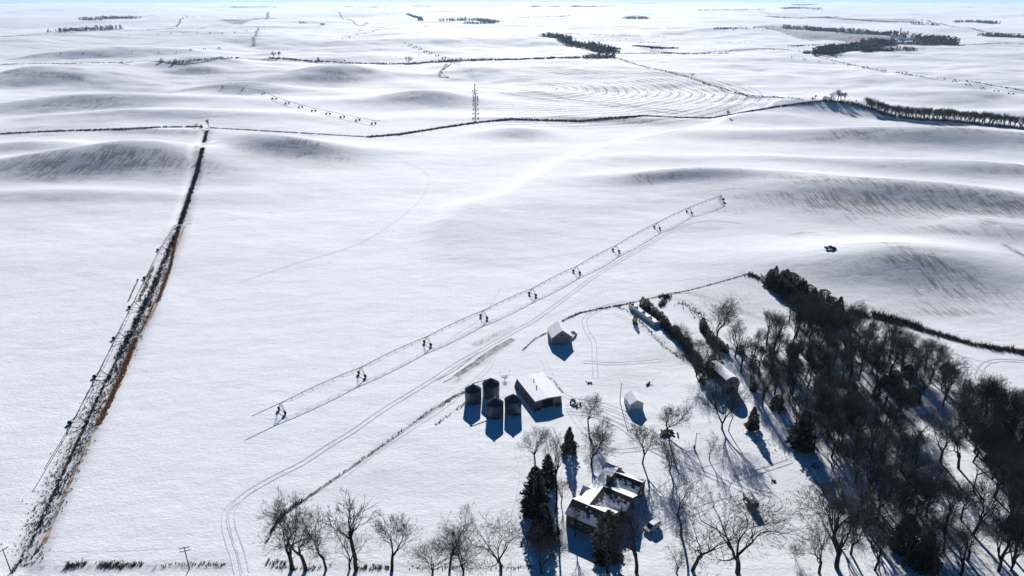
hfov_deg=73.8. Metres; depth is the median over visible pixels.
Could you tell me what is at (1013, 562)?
bare tree
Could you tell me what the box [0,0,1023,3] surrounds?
sky
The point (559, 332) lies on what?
old barn
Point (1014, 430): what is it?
bare tree
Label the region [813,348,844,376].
bare tree
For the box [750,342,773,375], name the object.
bare tree
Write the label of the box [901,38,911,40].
shed
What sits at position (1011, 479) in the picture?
bare tree
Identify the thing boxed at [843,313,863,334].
bare tree
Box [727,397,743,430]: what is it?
bare tree
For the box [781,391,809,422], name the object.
bare tree
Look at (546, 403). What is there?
shed door
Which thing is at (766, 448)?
yard weeds
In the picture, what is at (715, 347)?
bare tree
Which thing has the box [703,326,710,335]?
cedar tree
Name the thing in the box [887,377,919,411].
bare tree
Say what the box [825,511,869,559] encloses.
bare tree
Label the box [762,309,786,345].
bare tree
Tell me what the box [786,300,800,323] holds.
bare tree
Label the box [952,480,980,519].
bare tree
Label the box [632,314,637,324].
cedar tree
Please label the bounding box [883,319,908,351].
bare tree
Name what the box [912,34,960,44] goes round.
distant wood
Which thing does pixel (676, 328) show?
bare tree
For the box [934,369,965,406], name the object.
bare tree
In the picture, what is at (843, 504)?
bare tree
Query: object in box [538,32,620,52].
distant wood
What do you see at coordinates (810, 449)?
shrub
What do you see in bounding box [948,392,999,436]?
bare tree
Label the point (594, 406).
bare tree
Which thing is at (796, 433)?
spruce tree
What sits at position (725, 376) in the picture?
round roof barn
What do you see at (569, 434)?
spruce tree
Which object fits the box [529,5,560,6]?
distant wood
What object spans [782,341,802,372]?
bare tree
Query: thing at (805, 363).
bare tree
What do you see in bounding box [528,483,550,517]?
spruce tree
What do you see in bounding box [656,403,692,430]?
bare tree
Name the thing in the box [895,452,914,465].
shrub
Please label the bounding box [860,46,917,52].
distant wood
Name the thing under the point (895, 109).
bare tree
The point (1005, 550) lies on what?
bare tree
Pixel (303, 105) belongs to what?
irrigation pivot
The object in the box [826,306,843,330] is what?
bare tree
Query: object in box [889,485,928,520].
bare tree
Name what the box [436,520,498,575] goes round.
bare tree
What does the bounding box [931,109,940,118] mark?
bare tree
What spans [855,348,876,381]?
bare tree
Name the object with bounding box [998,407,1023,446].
bare tree
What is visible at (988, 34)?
distant wood
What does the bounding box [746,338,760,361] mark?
bare tree
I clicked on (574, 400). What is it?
wagon chassis
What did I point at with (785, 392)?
bare tree
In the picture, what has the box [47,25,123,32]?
distant wood
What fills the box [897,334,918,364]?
bare tree
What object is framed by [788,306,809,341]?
bare tree
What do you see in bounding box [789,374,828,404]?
bare tree
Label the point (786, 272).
spruce tree
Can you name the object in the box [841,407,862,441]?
bare tree
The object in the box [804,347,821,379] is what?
bare tree
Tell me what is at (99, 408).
dry grass
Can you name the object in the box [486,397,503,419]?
grain bin
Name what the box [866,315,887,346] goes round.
bare tree
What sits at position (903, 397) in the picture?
bare tree
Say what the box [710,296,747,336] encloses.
bare tree
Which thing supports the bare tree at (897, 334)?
on the snowy ground at (916, 220)
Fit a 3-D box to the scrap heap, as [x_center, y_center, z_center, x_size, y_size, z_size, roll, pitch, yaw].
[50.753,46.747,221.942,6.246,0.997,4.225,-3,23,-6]
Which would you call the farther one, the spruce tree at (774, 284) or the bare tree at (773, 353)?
the spruce tree at (774, 284)
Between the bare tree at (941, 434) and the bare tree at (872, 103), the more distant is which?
the bare tree at (872, 103)
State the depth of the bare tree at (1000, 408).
210.43 m
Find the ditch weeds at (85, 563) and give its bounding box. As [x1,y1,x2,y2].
[65,559,223,569]
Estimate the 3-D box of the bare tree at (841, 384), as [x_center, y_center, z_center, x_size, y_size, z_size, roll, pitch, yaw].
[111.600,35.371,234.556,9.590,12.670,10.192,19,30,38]
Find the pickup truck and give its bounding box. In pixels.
[824,245,836,249]
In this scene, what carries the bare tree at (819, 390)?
on the snowy ground at (916, 220)
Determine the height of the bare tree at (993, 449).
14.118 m
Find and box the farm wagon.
[743,491,759,507]
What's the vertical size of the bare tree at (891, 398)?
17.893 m
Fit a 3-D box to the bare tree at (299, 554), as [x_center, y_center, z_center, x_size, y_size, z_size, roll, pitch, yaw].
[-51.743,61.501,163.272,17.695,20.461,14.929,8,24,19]
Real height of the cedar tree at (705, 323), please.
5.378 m
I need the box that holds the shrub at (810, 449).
[803,439,822,452]
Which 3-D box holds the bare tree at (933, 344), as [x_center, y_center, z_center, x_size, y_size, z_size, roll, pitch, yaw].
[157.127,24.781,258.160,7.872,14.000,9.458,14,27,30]
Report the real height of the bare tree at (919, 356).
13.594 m
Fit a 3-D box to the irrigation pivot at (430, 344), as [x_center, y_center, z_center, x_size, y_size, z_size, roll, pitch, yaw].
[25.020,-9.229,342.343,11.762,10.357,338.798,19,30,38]
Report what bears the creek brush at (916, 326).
on the snowy ground at (916, 220)
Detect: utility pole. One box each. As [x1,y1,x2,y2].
[0,546,11,571]
[180,546,189,569]
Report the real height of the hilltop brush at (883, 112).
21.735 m
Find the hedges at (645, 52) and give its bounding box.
[31,11,1007,98]
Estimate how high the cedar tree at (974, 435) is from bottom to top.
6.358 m
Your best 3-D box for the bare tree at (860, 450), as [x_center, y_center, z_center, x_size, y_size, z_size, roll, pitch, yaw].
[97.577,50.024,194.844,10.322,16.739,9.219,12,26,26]
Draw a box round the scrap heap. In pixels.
[660,429,678,435]
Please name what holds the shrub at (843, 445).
on the snowy ground at (916, 220)
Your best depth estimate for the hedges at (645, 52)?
1613.28 m
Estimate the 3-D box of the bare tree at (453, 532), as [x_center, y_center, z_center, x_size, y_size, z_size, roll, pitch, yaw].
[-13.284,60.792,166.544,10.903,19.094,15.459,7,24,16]
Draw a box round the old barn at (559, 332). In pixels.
[547,321,572,344]
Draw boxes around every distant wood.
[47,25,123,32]
[79,15,140,20]
[407,13,422,20]
[438,17,499,22]
[463,21,494,23]
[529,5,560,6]
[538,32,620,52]
[570,5,613,6]
[583,52,615,57]
[622,15,648,18]
[779,6,822,9]
[783,24,898,35]
[811,37,897,55]
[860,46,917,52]
[896,31,921,38]
[898,40,958,45]
[910,21,940,25]
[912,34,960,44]
[954,19,999,23]
[977,32,1023,37]
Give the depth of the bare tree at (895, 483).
179.16 m
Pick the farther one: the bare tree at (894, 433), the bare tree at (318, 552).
the bare tree at (894, 433)
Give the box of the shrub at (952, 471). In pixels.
[936,463,953,477]
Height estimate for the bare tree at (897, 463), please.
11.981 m
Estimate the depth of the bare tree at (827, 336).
261.72 m
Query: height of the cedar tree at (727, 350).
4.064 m
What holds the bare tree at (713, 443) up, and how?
on the snowy ground at (916, 220)
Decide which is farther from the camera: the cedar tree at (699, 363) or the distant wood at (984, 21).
the distant wood at (984, 21)
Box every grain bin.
[465,384,481,404]
[482,378,499,399]
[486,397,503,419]
[504,394,521,415]
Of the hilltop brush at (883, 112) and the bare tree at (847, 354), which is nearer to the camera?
the bare tree at (847, 354)
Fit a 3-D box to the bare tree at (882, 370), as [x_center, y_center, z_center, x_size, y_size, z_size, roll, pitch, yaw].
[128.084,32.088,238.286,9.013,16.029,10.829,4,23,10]
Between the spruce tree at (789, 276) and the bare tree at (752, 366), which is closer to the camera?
the bare tree at (752, 366)
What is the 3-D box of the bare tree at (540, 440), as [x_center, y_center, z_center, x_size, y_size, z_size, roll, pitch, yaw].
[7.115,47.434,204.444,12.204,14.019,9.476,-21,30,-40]
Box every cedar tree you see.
[588,509,624,566]
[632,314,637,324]
[639,297,644,306]
[643,301,650,310]
[646,302,654,313]
[658,311,664,320]
[660,315,667,327]
[664,322,671,331]
[670,326,681,339]
[684,343,693,354]
[694,358,704,370]
[698,317,705,327]
[698,360,715,384]
[700,321,707,332]
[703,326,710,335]
[705,330,714,342]
[711,337,720,346]
[716,340,724,351]
[723,344,729,353]
[747,354,757,364]
[749,382,757,392]
[762,354,774,366]
[769,394,785,411]
[872,388,881,399]
[889,370,902,385]
[902,364,914,378]
[909,387,921,403]
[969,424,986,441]
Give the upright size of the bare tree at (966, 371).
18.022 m
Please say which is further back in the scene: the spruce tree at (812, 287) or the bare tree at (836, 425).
the spruce tree at (812, 287)
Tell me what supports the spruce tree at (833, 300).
on the snowy ground at (916, 220)
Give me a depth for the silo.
2431.43 m
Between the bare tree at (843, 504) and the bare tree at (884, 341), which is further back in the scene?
the bare tree at (884, 341)
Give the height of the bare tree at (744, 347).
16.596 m
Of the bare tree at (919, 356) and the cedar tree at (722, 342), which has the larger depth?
the cedar tree at (722, 342)
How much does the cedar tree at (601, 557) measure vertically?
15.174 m
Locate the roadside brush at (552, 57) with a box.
[0,56,812,99]
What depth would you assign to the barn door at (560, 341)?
278.72 m
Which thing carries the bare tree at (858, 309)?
on the snowy ground at (916, 220)
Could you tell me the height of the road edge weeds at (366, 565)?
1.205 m
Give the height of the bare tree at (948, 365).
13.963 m
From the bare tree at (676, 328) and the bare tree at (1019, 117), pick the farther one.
the bare tree at (1019, 117)
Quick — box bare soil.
[270,274,746,530]
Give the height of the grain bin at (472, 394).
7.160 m
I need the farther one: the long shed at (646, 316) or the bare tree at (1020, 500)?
the long shed at (646, 316)
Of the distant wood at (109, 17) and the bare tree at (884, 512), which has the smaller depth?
the bare tree at (884, 512)
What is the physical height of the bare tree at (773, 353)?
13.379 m
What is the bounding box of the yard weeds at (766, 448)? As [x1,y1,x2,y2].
[479,299,829,527]
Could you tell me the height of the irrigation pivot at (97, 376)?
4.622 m
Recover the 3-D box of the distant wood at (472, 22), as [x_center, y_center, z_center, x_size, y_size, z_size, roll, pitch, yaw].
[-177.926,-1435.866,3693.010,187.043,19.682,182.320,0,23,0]
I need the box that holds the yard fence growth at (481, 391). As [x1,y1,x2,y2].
[265,273,744,541]
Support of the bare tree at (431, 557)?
on the snowy ground at (916, 220)
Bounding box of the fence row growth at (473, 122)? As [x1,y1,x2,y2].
[210,99,827,137]
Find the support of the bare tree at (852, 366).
on the snowy ground at (916, 220)
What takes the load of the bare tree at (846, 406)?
on the snowy ground at (916, 220)
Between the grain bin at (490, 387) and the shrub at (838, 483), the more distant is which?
the grain bin at (490, 387)
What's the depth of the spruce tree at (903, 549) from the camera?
171.70 m
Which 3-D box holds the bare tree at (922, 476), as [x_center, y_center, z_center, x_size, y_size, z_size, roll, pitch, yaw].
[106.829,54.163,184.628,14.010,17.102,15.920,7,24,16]
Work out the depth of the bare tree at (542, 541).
165.96 m
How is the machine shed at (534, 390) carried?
on the snowy ground at (916, 220)
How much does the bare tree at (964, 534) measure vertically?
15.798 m
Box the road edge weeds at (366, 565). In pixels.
[265,556,531,570]
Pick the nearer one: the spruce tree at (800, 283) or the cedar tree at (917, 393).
the cedar tree at (917, 393)
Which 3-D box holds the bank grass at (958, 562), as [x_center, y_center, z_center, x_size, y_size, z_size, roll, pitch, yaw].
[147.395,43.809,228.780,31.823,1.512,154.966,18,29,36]
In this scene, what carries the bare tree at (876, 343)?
on the snowy ground at (916, 220)
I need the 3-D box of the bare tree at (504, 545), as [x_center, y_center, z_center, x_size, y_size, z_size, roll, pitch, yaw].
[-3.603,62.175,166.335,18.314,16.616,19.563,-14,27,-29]
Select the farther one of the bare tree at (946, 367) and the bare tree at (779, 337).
the bare tree at (779, 337)
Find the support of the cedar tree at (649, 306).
on the snowy ground at (916, 220)
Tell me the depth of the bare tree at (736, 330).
265.31 m
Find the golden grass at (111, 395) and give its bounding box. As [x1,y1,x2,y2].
[55,231,179,497]
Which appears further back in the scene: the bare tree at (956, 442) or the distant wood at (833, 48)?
the distant wood at (833, 48)
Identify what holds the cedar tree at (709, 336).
on the snowy ground at (916, 220)
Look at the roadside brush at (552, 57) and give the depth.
1581.56 m
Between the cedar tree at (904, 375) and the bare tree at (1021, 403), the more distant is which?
the cedar tree at (904, 375)
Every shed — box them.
[514,372,562,409]
[623,391,643,410]
[629,303,660,326]
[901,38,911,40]
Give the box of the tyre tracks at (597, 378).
[237,220,1023,511]
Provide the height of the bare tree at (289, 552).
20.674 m
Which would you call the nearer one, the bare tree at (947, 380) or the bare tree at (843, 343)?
the bare tree at (947, 380)
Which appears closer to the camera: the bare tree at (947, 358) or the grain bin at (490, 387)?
the grain bin at (490, 387)
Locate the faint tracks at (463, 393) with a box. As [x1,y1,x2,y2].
[221,153,820,574]
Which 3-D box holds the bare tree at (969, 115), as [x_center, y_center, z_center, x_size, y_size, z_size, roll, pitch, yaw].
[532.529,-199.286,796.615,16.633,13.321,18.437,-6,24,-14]
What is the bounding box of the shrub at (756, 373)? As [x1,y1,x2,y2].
[749,369,763,381]
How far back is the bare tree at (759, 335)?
264.89 m
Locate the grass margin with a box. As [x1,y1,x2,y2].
[41,227,1016,544]
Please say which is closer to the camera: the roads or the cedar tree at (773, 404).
the cedar tree at (773, 404)
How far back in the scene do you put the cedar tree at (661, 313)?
296.58 m
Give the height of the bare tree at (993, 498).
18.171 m
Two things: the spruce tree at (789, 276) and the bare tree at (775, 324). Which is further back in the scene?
the spruce tree at (789, 276)
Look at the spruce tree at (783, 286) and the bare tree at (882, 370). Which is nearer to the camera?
the bare tree at (882, 370)
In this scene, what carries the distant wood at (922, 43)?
on the snowy ground at (916, 220)
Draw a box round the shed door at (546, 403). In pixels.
[542,399,552,407]
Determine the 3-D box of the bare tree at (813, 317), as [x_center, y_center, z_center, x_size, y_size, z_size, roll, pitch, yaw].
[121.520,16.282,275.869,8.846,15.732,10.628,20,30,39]
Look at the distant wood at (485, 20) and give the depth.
3995.78 m
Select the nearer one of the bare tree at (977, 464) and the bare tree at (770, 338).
the bare tree at (977, 464)
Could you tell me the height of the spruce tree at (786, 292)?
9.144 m
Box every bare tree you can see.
[252,499,320,570]
[256,485,331,570]
[286,505,331,570]
[321,516,373,575]
[322,489,378,570]
[370,507,427,571]
[397,535,462,575]
[431,503,477,570]
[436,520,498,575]
[461,510,542,575]
[516,426,553,463]
[522,521,572,573]
[542,428,573,512]
[550,478,570,504]
[568,505,584,536]
[577,392,603,426]
[581,414,619,465]
[584,519,640,573]
[602,487,664,573]
[625,421,664,463]
[649,433,682,476]
[653,471,702,535]
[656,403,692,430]
[662,544,690,574]
[664,504,758,571]
[670,322,690,337]
[674,329,693,343]
[676,345,728,376]
[678,474,822,575]
[686,338,696,348]
[689,337,709,350]
[696,337,715,351]
[696,379,752,429]
[706,434,720,459]
[707,350,724,364]
[709,340,727,352]
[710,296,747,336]
[724,320,748,357]
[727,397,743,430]
[730,335,752,372]
[740,359,760,388]
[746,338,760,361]
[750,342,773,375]
[752,326,770,355]
[754,354,790,394]
[754,375,774,407]
[757,343,781,365]
[760,325,785,353]
[760,371,788,398]
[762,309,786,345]
[765,314,786,346]
[767,351,808,395]
[770,325,789,360]
[771,366,805,400]
[773,375,796,413]
[775,333,804,360]
[778,312,792,331]
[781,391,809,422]
[782,294,794,312]
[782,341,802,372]
[785,340,807,379]
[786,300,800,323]
[786,305,816,338]
[786,358,811,384]
[787,469,910,569]
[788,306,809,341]
[788,543,806,557]
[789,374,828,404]
[790,325,811,357]
[790,511,844,574]
[792,398,838,433]
[798,333,827,362]
[800,379,855,419]
[801,303,823,333]
[801,310,827,341]
[801,350,827,387]
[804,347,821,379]
[805,292,825,309]
[805,319,831,340]
[806,382,851,433]
[807,369,844,400]
[808,413,833,453]
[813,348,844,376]
[813,354,839,378]
[814,431,852,468]
[815,365,846,396]
[817,410,849,457]
[818,322,834,349]
[820,345,839,368]
[823,332,848,367]
[824,332,844,351]
[824,408,847,443]
[824,492,855,533]
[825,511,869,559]
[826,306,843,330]
[827,319,876,380]
[828,301,840,309]
[828,314,856,345]
[828,385,872,426]
[831,332,857,365]
[831,375,853,392]
[832,347,856,378]
[834,394,861,424]
[834,439,871,484]
[835,301,874,332]
[835,389,872,435]
[836,451,900,516]
[837,369,862,394]
[838,308,857,330]
[839,303,849,320]
[839,340,860,372]
[840,393,875,433]
[840,416,909,497]
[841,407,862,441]
[841,510,879,555]
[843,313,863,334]
[844,337,878,373]
[844,486,901,531]
[845,360,868,387]
[846,415,871,454]
[854,377,892,407]
[854,497,911,548]
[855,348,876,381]
[855,426,882,467]
[858,313,870,333]
[860,328,879,361]
[865,98,879,108]
[865,353,890,381]
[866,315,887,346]
[867,357,891,396]
[867,414,889,441]
[868,387,920,430]
[869,337,887,369]
[869,524,899,570]
[870,400,888,431]
[870,445,891,478]
[871,365,904,407]
[871,467,914,516]
[875,330,893,361]
[875,459,899,499]
[877,404,904,432]
[878,424,899,462]
[879,415,926,453]
[881,320,896,340]
[882,344,907,373]
[882,461,942,511]
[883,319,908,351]
[883,329,904,360]
[885,105,908,115]
[885,455,907,491]
[887,330,913,368]
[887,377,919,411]
[889,387,915,421]
[889,464,966,507]
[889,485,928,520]
[890,429,928,470]
[893,108,910,114]
[893,460,930,507]
[894,403,949,450]
[896,331,926,371]
[896,501,940,566]
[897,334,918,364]
[900,360,922,386]
[902,348,934,384]
[905,448,947,483]
[907,333,921,342]
[907,357,947,390]
[908,428,933,464]
[908,477,945,516]
[909,370,936,403]
[914,107,930,117]
[917,534,958,575]
[919,342,954,380]
[919,407,972,463]
[919,512,951,542]
[921,336,941,365]
[921,504,966,549]
[925,476,943,516]
[928,353,942,365]
[928,359,955,387]
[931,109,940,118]
[931,412,977,468]
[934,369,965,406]
[937,520,1003,575]
[938,365,965,399]
[939,351,953,363]
[941,478,980,532]
[942,367,1010,416]
[942,389,998,426]
[942,511,991,561]
[943,357,968,379]
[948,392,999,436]
[952,402,1000,452]
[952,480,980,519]
[953,379,987,418]
[954,378,973,398]
[958,388,1006,414]
[963,112,976,119]
[965,420,1022,462]
[966,471,1017,535]
[970,374,1018,405]
[971,424,997,462]
[972,373,997,416]
[972,442,1000,490]
[973,503,1023,572]
[975,411,1008,437]
[977,443,1019,490]
[978,379,1023,424]
[979,112,988,123]
[979,429,1012,469]
[981,509,1023,571]
[982,402,1021,434]
[983,112,998,121]
[983,398,1018,445]
[989,443,1023,479]
[990,397,1021,411]
[990,447,1023,497]
[994,114,1005,123]
[994,462,1023,508]
[994,505,1023,557]
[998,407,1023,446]
[998,470,1023,519]
[1000,417,1022,440]
[1001,507,1023,559]
[1002,478,1023,520]
[1007,115,1021,124]
[1008,387,1023,403]
[1009,393,1023,422]
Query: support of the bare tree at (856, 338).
on the snowy ground at (916, 220)
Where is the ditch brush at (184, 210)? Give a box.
[0,130,208,572]
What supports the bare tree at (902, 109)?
on the snowy ground at (916, 220)
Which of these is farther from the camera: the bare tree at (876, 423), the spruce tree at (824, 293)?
the spruce tree at (824, 293)
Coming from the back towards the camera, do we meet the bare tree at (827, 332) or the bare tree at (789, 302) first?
the bare tree at (789, 302)
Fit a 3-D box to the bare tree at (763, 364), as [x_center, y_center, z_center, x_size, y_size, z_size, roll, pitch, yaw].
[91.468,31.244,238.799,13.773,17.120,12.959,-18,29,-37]
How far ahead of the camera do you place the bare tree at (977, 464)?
191.83 m
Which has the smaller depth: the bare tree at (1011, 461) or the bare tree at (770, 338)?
the bare tree at (1011, 461)
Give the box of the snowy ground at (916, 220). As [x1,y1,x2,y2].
[0,2,1023,575]
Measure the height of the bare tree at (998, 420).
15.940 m
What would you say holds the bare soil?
on the snowy ground at (916, 220)
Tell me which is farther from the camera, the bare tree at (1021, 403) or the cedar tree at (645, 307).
the cedar tree at (645, 307)
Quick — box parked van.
[643,518,660,533]
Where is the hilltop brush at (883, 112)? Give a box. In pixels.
[828,99,1023,128]
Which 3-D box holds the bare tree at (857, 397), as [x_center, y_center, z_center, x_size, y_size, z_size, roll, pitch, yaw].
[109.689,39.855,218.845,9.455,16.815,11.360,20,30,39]
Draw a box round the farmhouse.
[565,462,646,540]
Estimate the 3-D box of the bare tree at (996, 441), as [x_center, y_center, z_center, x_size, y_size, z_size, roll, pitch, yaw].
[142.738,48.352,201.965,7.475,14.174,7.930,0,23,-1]
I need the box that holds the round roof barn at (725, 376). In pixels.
[699,360,739,394]
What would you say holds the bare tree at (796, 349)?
on the snowy ground at (916, 220)
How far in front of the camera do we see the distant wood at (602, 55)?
1600.25 m
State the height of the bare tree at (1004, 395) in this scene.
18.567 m
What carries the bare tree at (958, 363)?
on the snowy ground at (916, 220)
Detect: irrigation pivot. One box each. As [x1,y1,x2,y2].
[44,227,175,468]
[60,47,220,54]
[221,85,375,124]
[253,195,724,415]
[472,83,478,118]
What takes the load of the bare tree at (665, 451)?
on the snowy ground at (916, 220)
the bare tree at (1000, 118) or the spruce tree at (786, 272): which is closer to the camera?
the spruce tree at (786, 272)
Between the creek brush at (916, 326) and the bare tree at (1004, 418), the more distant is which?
the creek brush at (916, 326)
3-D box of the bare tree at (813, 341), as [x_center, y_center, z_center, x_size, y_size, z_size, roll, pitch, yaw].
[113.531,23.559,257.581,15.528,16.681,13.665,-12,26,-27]
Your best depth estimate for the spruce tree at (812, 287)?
317.52 m
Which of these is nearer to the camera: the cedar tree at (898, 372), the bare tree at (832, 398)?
the bare tree at (832, 398)
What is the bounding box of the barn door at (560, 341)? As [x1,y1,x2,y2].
[557,339,563,344]
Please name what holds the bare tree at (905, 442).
on the snowy ground at (916, 220)
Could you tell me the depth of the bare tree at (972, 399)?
220.10 m
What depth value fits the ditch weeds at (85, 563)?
170.27 m
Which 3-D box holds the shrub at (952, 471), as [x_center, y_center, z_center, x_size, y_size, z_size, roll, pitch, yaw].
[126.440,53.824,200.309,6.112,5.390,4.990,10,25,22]
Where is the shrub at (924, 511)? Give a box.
[915,499,933,520]
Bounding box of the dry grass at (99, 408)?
[20,225,185,565]
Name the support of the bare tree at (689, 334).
on the snowy ground at (916, 220)
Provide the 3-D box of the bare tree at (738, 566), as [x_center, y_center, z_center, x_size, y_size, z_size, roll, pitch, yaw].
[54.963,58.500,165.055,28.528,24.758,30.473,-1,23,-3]
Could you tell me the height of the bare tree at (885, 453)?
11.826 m
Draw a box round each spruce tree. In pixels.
[519,465,550,520]
[526,502,561,546]
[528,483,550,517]
[541,454,554,489]
[560,426,579,455]
[743,407,760,431]
[761,269,774,285]
[764,270,778,288]
[771,274,780,290]
[774,276,785,294]
[779,281,789,296]
[781,269,790,281]
[781,282,792,299]
[784,285,795,302]
[785,272,798,284]
[785,408,816,453]
[786,274,801,290]
[794,278,804,291]
[800,280,809,293]
[803,284,814,297]
[810,287,817,294]
[817,289,830,302]
[823,296,835,305]
[828,297,837,303]
[836,296,845,313]
[886,514,919,556]
[904,531,943,575]
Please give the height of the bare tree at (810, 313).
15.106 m
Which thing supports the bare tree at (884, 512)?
on the snowy ground at (916, 220)
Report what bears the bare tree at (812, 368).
on the snowy ground at (916, 220)
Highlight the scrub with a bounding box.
[377,16,921,54]
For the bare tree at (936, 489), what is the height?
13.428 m
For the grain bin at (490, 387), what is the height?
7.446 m
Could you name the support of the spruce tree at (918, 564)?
on the snowy ground at (916, 220)
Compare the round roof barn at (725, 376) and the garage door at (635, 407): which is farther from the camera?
the round roof barn at (725, 376)
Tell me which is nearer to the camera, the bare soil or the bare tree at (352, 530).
the bare tree at (352, 530)
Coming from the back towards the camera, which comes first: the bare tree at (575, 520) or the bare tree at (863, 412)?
the bare tree at (863, 412)
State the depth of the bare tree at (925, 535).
164.92 m
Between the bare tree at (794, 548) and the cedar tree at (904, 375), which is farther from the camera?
the cedar tree at (904, 375)
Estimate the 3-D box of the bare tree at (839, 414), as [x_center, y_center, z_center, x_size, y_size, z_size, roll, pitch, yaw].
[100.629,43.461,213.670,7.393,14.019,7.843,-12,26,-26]
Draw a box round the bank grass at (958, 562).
[894,333,1023,571]
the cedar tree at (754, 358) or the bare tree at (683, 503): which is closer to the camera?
the bare tree at (683, 503)
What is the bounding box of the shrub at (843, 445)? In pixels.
[837,440,853,456]
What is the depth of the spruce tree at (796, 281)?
324.58 m
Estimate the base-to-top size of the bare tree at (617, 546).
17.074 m
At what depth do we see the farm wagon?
189.68 m
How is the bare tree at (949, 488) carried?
on the snowy ground at (916, 220)
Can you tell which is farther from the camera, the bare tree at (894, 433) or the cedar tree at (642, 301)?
the cedar tree at (642, 301)
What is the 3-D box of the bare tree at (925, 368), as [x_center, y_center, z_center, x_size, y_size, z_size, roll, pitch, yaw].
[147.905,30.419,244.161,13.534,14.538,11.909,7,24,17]
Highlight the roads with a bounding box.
[0,10,1023,97]
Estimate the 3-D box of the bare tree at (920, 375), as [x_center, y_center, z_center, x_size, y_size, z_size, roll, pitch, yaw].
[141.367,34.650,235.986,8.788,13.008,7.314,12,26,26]
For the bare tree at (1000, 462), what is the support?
on the snowy ground at (916, 220)
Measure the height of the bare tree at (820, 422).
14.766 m
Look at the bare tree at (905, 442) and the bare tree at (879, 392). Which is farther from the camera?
the bare tree at (879, 392)
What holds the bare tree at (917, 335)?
on the snowy ground at (916, 220)
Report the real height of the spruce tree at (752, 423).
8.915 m
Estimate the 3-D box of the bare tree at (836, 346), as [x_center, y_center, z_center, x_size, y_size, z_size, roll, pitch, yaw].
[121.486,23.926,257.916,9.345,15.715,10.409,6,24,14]
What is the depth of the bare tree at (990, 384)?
227.24 m
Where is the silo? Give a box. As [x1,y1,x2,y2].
[897,33,901,40]
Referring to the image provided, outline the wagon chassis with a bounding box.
[570,398,580,406]
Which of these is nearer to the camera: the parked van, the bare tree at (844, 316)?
the parked van
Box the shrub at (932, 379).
[925,372,939,385]
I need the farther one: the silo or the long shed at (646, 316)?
the silo
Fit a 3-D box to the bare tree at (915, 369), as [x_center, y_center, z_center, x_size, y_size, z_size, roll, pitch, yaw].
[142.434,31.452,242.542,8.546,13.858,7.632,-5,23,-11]
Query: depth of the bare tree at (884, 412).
217.71 m
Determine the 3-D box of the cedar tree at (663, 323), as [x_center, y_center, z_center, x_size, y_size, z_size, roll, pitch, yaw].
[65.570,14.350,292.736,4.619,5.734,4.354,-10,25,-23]
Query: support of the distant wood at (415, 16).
on the snowy ground at (916, 220)
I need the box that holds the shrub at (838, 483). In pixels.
[831,477,850,489]
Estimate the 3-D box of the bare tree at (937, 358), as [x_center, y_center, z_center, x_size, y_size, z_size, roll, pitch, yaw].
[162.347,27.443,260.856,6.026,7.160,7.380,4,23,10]
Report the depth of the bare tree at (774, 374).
236.71 m
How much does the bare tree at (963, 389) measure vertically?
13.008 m
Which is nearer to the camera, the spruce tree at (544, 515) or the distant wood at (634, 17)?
the spruce tree at (544, 515)
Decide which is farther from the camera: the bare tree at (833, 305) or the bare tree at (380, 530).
the bare tree at (833, 305)
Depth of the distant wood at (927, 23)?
3726.26 m
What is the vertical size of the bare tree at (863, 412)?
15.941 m
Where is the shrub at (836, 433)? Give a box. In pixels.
[834,427,852,440]
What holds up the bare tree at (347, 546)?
on the snowy ground at (916, 220)
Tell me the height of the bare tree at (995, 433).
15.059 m
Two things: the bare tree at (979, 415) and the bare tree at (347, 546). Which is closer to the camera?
the bare tree at (347, 546)
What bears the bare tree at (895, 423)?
on the snowy ground at (916, 220)
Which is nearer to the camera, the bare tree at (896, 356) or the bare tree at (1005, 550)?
the bare tree at (1005, 550)
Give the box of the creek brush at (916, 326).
[851,307,1023,354]
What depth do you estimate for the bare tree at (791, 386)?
237.41 m
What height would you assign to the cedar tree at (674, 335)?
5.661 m
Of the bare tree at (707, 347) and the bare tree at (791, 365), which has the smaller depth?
the bare tree at (791, 365)
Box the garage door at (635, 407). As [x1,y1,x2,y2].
[632,404,641,410]
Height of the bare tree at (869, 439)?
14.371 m
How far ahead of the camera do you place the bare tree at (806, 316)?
276.98 m
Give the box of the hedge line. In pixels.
[0,125,200,133]
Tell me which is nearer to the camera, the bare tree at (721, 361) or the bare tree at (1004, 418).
the bare tree at (1004, 418)
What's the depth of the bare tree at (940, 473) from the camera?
180.84 m
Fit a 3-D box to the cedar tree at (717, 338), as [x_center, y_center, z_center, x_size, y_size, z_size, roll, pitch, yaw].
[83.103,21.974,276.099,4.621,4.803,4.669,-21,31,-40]
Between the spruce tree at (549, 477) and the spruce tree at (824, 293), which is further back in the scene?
the spruce tree at (824, 293)
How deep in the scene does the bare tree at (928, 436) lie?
204.02 m
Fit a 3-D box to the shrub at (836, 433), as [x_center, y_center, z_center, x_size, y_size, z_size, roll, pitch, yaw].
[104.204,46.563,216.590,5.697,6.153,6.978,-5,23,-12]
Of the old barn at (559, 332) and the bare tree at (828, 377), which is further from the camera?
the old barn at (559, 332)
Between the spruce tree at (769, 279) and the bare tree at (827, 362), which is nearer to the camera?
the bare tree at (827, 362)
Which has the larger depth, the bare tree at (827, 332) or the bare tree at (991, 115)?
the bare tree at (991, 115)
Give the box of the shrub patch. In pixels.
[657,272,771,331]
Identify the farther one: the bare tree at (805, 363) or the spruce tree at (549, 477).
the bare tree at (805, 363)
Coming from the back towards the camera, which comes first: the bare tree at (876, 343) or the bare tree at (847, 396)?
the bare tree at (876, 343)

